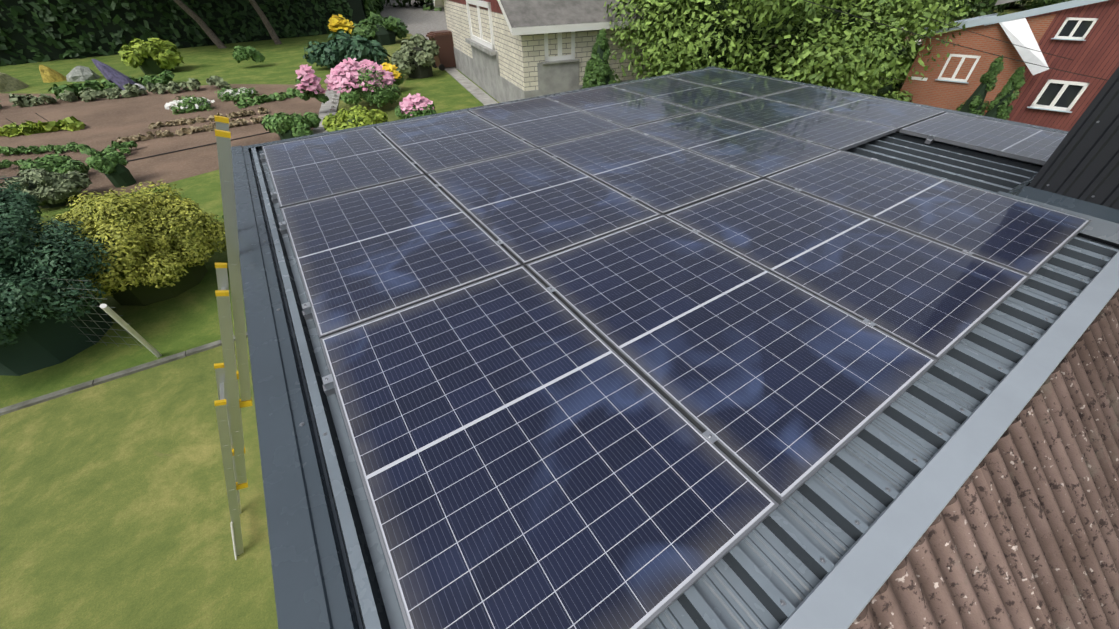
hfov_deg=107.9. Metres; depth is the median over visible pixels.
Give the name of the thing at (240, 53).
shrub
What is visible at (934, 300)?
solar panel
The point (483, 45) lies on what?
brick house windows
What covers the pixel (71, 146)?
vegetation row
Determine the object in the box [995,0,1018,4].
red house roof
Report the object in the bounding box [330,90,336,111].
bed edging
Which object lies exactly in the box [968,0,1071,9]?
tree
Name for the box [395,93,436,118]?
flowering bush
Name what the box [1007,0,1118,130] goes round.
red house wall
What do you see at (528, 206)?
solar panel
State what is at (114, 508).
ground
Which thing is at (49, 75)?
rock
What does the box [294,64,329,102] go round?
flowering bush
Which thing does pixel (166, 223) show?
yellow shrub
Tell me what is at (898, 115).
solar panel
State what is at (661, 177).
solar panel
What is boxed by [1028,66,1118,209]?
cladding
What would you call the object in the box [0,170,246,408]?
lawn
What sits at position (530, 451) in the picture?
solar panel
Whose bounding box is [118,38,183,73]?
lime shrub
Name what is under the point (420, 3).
hedge
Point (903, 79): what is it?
tree
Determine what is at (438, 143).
solar panel
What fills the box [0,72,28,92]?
rock
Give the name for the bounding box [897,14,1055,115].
red orange house wall
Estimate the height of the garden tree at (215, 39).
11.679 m
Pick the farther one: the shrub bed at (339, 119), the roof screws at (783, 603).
the shrub bed at (339, 119)
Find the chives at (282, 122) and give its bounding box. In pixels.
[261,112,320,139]
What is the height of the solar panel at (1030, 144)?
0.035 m
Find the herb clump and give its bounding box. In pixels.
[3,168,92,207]
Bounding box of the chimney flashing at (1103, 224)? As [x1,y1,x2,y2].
[997,174,1118,243]
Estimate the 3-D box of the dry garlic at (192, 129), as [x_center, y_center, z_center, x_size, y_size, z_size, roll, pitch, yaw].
[-13.123,-6.752,14.824,4.768,0.326,0.547,-24,45,-24]
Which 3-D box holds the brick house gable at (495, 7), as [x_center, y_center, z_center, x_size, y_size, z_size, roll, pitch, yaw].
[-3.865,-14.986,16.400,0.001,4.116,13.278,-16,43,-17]
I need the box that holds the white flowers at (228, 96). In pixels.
[215,84,258,101]
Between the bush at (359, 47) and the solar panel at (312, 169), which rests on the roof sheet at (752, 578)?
the solar panel at (312, 169)
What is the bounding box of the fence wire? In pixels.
[32,277,143,347]
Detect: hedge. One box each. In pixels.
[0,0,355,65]
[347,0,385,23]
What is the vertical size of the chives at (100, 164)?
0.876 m
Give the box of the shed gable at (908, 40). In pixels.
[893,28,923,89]
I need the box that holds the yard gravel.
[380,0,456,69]
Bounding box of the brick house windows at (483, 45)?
[465,0,579,64]
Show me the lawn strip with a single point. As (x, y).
(282, 62)
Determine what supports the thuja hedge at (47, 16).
on the ground at (114, 508)
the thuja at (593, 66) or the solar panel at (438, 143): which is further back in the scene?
the thuja at (593, 66)
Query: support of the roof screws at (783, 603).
on the roof sheet at (752, 578)
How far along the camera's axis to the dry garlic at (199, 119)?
15.76 m
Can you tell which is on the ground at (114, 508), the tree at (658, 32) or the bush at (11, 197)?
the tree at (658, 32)
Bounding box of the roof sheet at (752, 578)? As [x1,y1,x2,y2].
[250,76,1118,628]
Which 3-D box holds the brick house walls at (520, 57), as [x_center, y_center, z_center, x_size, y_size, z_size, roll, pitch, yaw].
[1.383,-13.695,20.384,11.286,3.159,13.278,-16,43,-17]
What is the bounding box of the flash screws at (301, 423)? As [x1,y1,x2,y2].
[248,164,304,425]
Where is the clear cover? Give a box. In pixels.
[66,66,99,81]
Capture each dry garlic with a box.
[115,116,264,143]
[148,107,268,129]
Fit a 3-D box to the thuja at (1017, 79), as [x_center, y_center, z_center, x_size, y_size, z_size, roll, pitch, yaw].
[11.919,-4.861,11.684,0.935,3.907,0.942,-24,45,-24]
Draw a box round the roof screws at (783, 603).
[259,155,1112,605]
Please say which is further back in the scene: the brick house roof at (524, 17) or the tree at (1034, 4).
the tree at (1034, 4)
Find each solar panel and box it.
[262,127,423,207]
[280,175,520,338]
[320,265,778,628]
[375,111,536,176]
[427,148,660,267]
[468,97,625,148]
[526,215,937,505]
[540,128,761,214]
[546,86,697,127]
[611,77,757,111]
[630,112,837,179]
[665,179,1029,363]
[667,68,806,96]
[700,97,897,150]
[760,86,945,131]
[765,150,1090,279]
[899,112,1066,164]
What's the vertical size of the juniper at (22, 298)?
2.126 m
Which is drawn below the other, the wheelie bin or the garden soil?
the garden soil
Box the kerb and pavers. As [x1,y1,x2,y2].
[0,87,341,415]
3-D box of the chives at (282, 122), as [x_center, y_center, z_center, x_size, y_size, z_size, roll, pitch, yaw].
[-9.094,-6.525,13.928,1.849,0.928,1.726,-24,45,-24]
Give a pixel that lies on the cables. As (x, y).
(959, 45)
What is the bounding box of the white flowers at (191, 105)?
[164,95,214,114]
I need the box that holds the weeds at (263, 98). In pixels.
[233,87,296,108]
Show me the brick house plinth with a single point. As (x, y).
(480, 68)
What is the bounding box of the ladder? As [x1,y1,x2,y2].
[214,115,251,559]
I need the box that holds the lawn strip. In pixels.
[0,34,351,93]
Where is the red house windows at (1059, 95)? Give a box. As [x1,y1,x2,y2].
[911,17,1097,112]
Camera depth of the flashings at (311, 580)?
1.55 m
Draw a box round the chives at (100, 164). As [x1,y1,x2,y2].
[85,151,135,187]
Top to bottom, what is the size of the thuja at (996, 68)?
4.201 m
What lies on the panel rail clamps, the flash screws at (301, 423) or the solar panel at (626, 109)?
the solar panel at (626, 109)
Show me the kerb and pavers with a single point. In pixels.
(324, 110)
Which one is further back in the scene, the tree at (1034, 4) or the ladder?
the tree at (1034, 4)
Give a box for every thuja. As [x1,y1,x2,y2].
[581,28,616,88]
[955,55,1003,115]
[984,66,1025,119]
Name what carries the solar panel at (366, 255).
on the roof sheet at (752, 578)
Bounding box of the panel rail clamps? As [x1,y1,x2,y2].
[260,70,1037,443]
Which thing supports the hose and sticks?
on the ground at (114, 508)
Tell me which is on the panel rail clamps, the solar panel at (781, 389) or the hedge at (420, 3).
the solar panel at (781, 389)
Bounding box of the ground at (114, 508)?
[0,0,1038,628]
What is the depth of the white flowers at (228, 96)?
18.43 m
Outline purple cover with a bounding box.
[91,59,134,90]
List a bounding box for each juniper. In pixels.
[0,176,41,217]
[0,202,122,375]
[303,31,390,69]
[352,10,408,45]
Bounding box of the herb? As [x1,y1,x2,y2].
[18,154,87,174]
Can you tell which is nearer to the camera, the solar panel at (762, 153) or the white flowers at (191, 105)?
the solar panel at (762, 153)
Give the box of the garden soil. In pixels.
[0,84,321,207]
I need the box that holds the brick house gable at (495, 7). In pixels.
[449,0,502,13]
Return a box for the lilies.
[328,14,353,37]
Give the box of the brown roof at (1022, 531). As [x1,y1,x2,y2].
[848,289,1118,628]
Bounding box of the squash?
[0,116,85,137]
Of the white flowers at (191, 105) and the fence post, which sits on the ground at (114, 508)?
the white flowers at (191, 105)
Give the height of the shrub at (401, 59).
1.879 m
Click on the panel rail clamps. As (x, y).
(330, 390)
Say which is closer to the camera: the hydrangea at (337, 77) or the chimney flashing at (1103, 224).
the chimney flashing at (1103, 224)
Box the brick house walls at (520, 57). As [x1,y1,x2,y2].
[443,0,679,90]
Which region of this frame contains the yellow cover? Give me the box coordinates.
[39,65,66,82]
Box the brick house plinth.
[453,45,641,102]
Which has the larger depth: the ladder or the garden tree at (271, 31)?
the garden tree at (271, 31)
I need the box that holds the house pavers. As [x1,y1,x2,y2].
[444,67,497,104]
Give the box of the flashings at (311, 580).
[231,66,1118,628]
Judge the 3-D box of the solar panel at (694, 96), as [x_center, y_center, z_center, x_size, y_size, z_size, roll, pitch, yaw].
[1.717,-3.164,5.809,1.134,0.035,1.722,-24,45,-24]
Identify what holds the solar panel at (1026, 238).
on the roof sheet at (752, 578)
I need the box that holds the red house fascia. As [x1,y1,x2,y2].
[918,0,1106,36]
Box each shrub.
[23,181,226,305]
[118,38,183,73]
[232,46,264,62]
[391,34,439,77]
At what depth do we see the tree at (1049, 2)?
33.89 m
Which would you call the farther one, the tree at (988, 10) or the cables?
the tree at (988, 10)
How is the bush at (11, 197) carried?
on the lawn at (186, 320)
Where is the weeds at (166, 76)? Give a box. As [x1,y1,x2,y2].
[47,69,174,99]
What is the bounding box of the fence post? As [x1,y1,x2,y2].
[100,304,161,357]
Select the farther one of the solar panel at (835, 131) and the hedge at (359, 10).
the hedge at (359, 10)
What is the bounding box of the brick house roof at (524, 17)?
[434,0,677,35]
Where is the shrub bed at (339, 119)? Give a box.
[322,104,389,131]
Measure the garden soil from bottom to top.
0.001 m
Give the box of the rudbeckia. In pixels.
[381,62,404,84]
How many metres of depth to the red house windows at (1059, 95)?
11.18 m
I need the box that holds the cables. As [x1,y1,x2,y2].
[804,0,1107,80]
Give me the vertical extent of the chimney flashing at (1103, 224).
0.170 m
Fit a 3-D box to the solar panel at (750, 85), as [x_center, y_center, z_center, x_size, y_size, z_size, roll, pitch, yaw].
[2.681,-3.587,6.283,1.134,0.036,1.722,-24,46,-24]
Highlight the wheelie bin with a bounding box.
[426,30,455,70]
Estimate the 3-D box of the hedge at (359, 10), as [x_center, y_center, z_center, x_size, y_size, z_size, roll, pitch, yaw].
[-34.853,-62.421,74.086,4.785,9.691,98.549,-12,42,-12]
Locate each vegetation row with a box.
[0,141,90,155]
[0,154,71,167]
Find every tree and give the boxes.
[173,0,226,48]
[249,0,281,43]
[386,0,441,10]
[603,0,977,100]
[814,5,922,102]
[871,0,1010,20]
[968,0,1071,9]
[1039,0,1068,5]
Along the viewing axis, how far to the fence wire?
5.88 m
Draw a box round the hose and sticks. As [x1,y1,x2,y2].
[0,113,270,178]
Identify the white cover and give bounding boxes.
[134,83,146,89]
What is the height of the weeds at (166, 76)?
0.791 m

